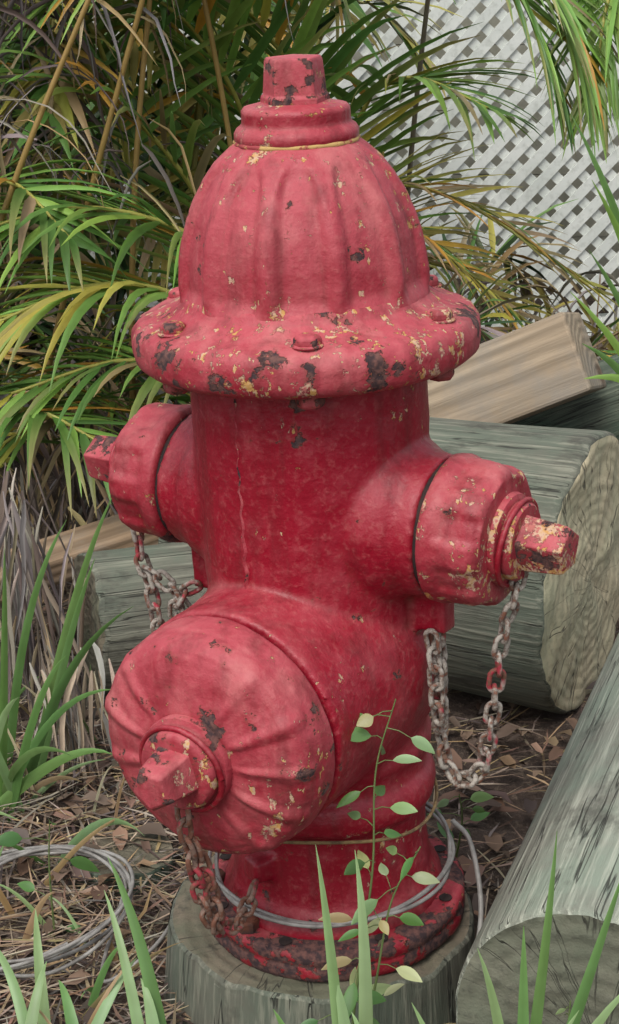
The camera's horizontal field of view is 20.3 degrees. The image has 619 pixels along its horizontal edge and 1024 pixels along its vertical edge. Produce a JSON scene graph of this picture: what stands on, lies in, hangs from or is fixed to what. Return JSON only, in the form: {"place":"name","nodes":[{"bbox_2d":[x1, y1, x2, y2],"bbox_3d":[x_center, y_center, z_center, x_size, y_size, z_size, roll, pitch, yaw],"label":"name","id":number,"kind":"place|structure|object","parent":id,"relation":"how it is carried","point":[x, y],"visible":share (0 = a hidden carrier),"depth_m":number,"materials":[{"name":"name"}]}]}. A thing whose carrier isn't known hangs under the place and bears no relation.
{"place":"outdoors","nodes":[
{"label":"outdoors","id":0,"kind":"place"},
{"bbox_2d":[0,278,618,1023],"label":"ground","id":1,"kind":"structure","parent":0,"point":[462,704],"depth_m":2.07,"materials":[{"name":"soil"}]},
{"bbox_2d":[0,819,98,944],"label":"weed plant","id":2,"kind":"object","parent":1,"relation":"on","point":[10,838],"visible":0.97,"depth_m":1.75,"materials":[{"name":"green plant"}]},
{"bbox_2d":[0,845,167,983],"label":"wire coil","id":3,"kind":"object","parent":1,"relation":"on","point":[50,955],"visible":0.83,"depth_m":1.71,"materials":[{"name":"grey metal"}]},
{"bbox_2d":[74,542,207,696],"bbox_3d":[-0.191,0.137,2.313,0.229,0.192,0.192,-7,12,-18],"label":"wood log","id":4,"kind":"object","parent":1,"relation":"on","point":[115,586],"visible":0.39,"depth_m":2.22,"materials":[{"name":"grey wood"}]},
{"bbox_2d":[0,514,158,602],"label":"timber beam","id":5,"kind":"structure","parent":4,"relation":"on","point":[115,532],"depth_m":2.35,"materials":[{"name":"brown wood"}]},
{"bbox_2d":[0,0,618,495],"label":"palm thicket","id":6,"kind":"object","parent":1,"relation":"on","point":[66,104],"visible":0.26,"depth_m":3.08,"materials":[{"name":"green plant"}]},
{"bbox_2d":[0,0,618,534],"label":"areca palm","id":7,"kind":"object","parent":1,"relation":"on","point":[570,30],"visible":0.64,"depth_m":2.66,"materials":[{"name":"green plant"}]},
{"bbox_2d":[0,0,618,801],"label":"dead palm leaves","id":8,"kind":"object","parent":1,"relation":"on","point":[26,568],"visible":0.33,"depth_m":2.53,"materials":[{"name":"brown plant"}]},
{"bbox_2d":[0,113,618,1023],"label":"grass","id":9,"kind":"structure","parent":1,"relation":"on","point":[32,765],"depth_m":1.73,"materials":[{"name":"green plant"}]},
{"bbox_2d":[0,514,618,1023],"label":"leaf litter","id":10,"kind":"object","parent":1,"relation":"on","point":[120,836],"visible":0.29,"depth_m":1.90,"materials":[{"name":"brown plant"}]},
{"bbox_2d":[7,0,618,335],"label":"lattice fence","id":11,"kind":"object","parent":1,"relation":"on","point":[523,145],"visible":0.12,"depth_m":4.04,"materials":[{"name":"white wood"}]},
{"bbox_2d":[164,853,474,1023],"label":"tree stump","id":12,"kind":"object","parent":1,"relation":"on","point":[209,979],"visible":0.34,"depth_m":1.60,"materials":[{"name":"grey wood"}]},
{"bbox_2d":[84,54,578,981],"bbox_3d":[0.008,0.017,1.538,0.398,0.818,0.395,-3,20,-9],"label":"fire hydrant","id":13,"kind":"object","parent":12,"relation":"on","point":[320,504],"visible":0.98,"depth_m":1.44,"materials":[{"name":"red metal"}]},
{"bbox_2d":[450,818,483,936],"bbox_3d":[0.157,0.368,1.665,0.023,0.104,0.115,-3,20,-7],"label":"loose wire","id":14,"kind":"object","parent":13,"relation":"attached to","point":[457,825],"visible":0.84,"depth_m":1.68,"materials":[{"name":"grey metal"}]},
{"bbox_2d":[301,990,385,1023],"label":"weed plant","id":15,"kind":"object","parent":1,"relation":"on","point":[377,998],"visible":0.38,"depth_m":1.49,"materials":[{"name":"green plant"}]},
{"bbox_2d":[87,0,618,277],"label":"shed wall","id":16,"kind":"structure","parent":1,"relation":"on","point":[523,104],"depth_m":4.64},
{"bbox_2d":[318,699,434,1023],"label":"weed plant","id":17,"kind":"object","parent":1,"relation":"on","point":[359,734],"visible":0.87,"depth_m":1.47,"materials":[{"name":"green plant"}]},
{"bbox_2d":[158,417,618,713],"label":"wood log","id":18,"kind":"object","parent":1,"relation":"on","point":[562,630],"visible":0.35,"depth_m":2.17,"materials":[{"name":"grey wood"}]},
{"bbox_2d":[338,845,439,1000],"bbox_3d":[0.061,0.410,1.504,0.082,0.251,0.075,14,24,34],"label":"weed plant","id":19,"kind":"object","parent":1,"relation":"on","point":[412,919],"visible":0.9,"depth_m":1.49,"materials":[{"name":"green plant"}]},
{"bbox_2d":[427,791,493,857],"bbox_3d":[0.162,0.348,1.880,0.067,0.111,0.057,7,21,20],"label":"weed plant","id":20,"kind":"object","parent":1,"relation":"on","point":[480,814],"visible":0.8,"depth_m":1.87,"materials":[{"name":"green plant"}]},
{"bbox_2d":[455,633,618,1023],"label":"wood log","id":21,"kind":"object","parent":1,"relation":"on","point":[577,812],"visible":0.92,"depth_m":1.51,"materials":[{"name":"grey wood"}]},
{"bbox_2d":[555,1000,570,1017],"bbox_3d":[0.205,0.480,1.416,0.030,0.180,0.032,-13,24,-32],"label":"weed plant","id":22,"kind":"object","parent":1,"relation":"on","point":[561,1010],"visible":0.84,"depth_m":1.39,"materials":[{"name":"green plant"}]},
{"bbox_2d":[512,354,618,439],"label":"wood log","id":23,"kind":"object","parent":1,"relation":"on","point":[598,410],"visible":0.02,"depth_m":2.60,"materials":[{"name":"wood"}]},
{"bbox_2d":[428,312,605,423],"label":"timber beam","id":24,"kind":"structure","parent":23,"relation":"on","point":[539,366],"depth_m":2.48,"materials":[{"name":"brown wood"}]}
]}

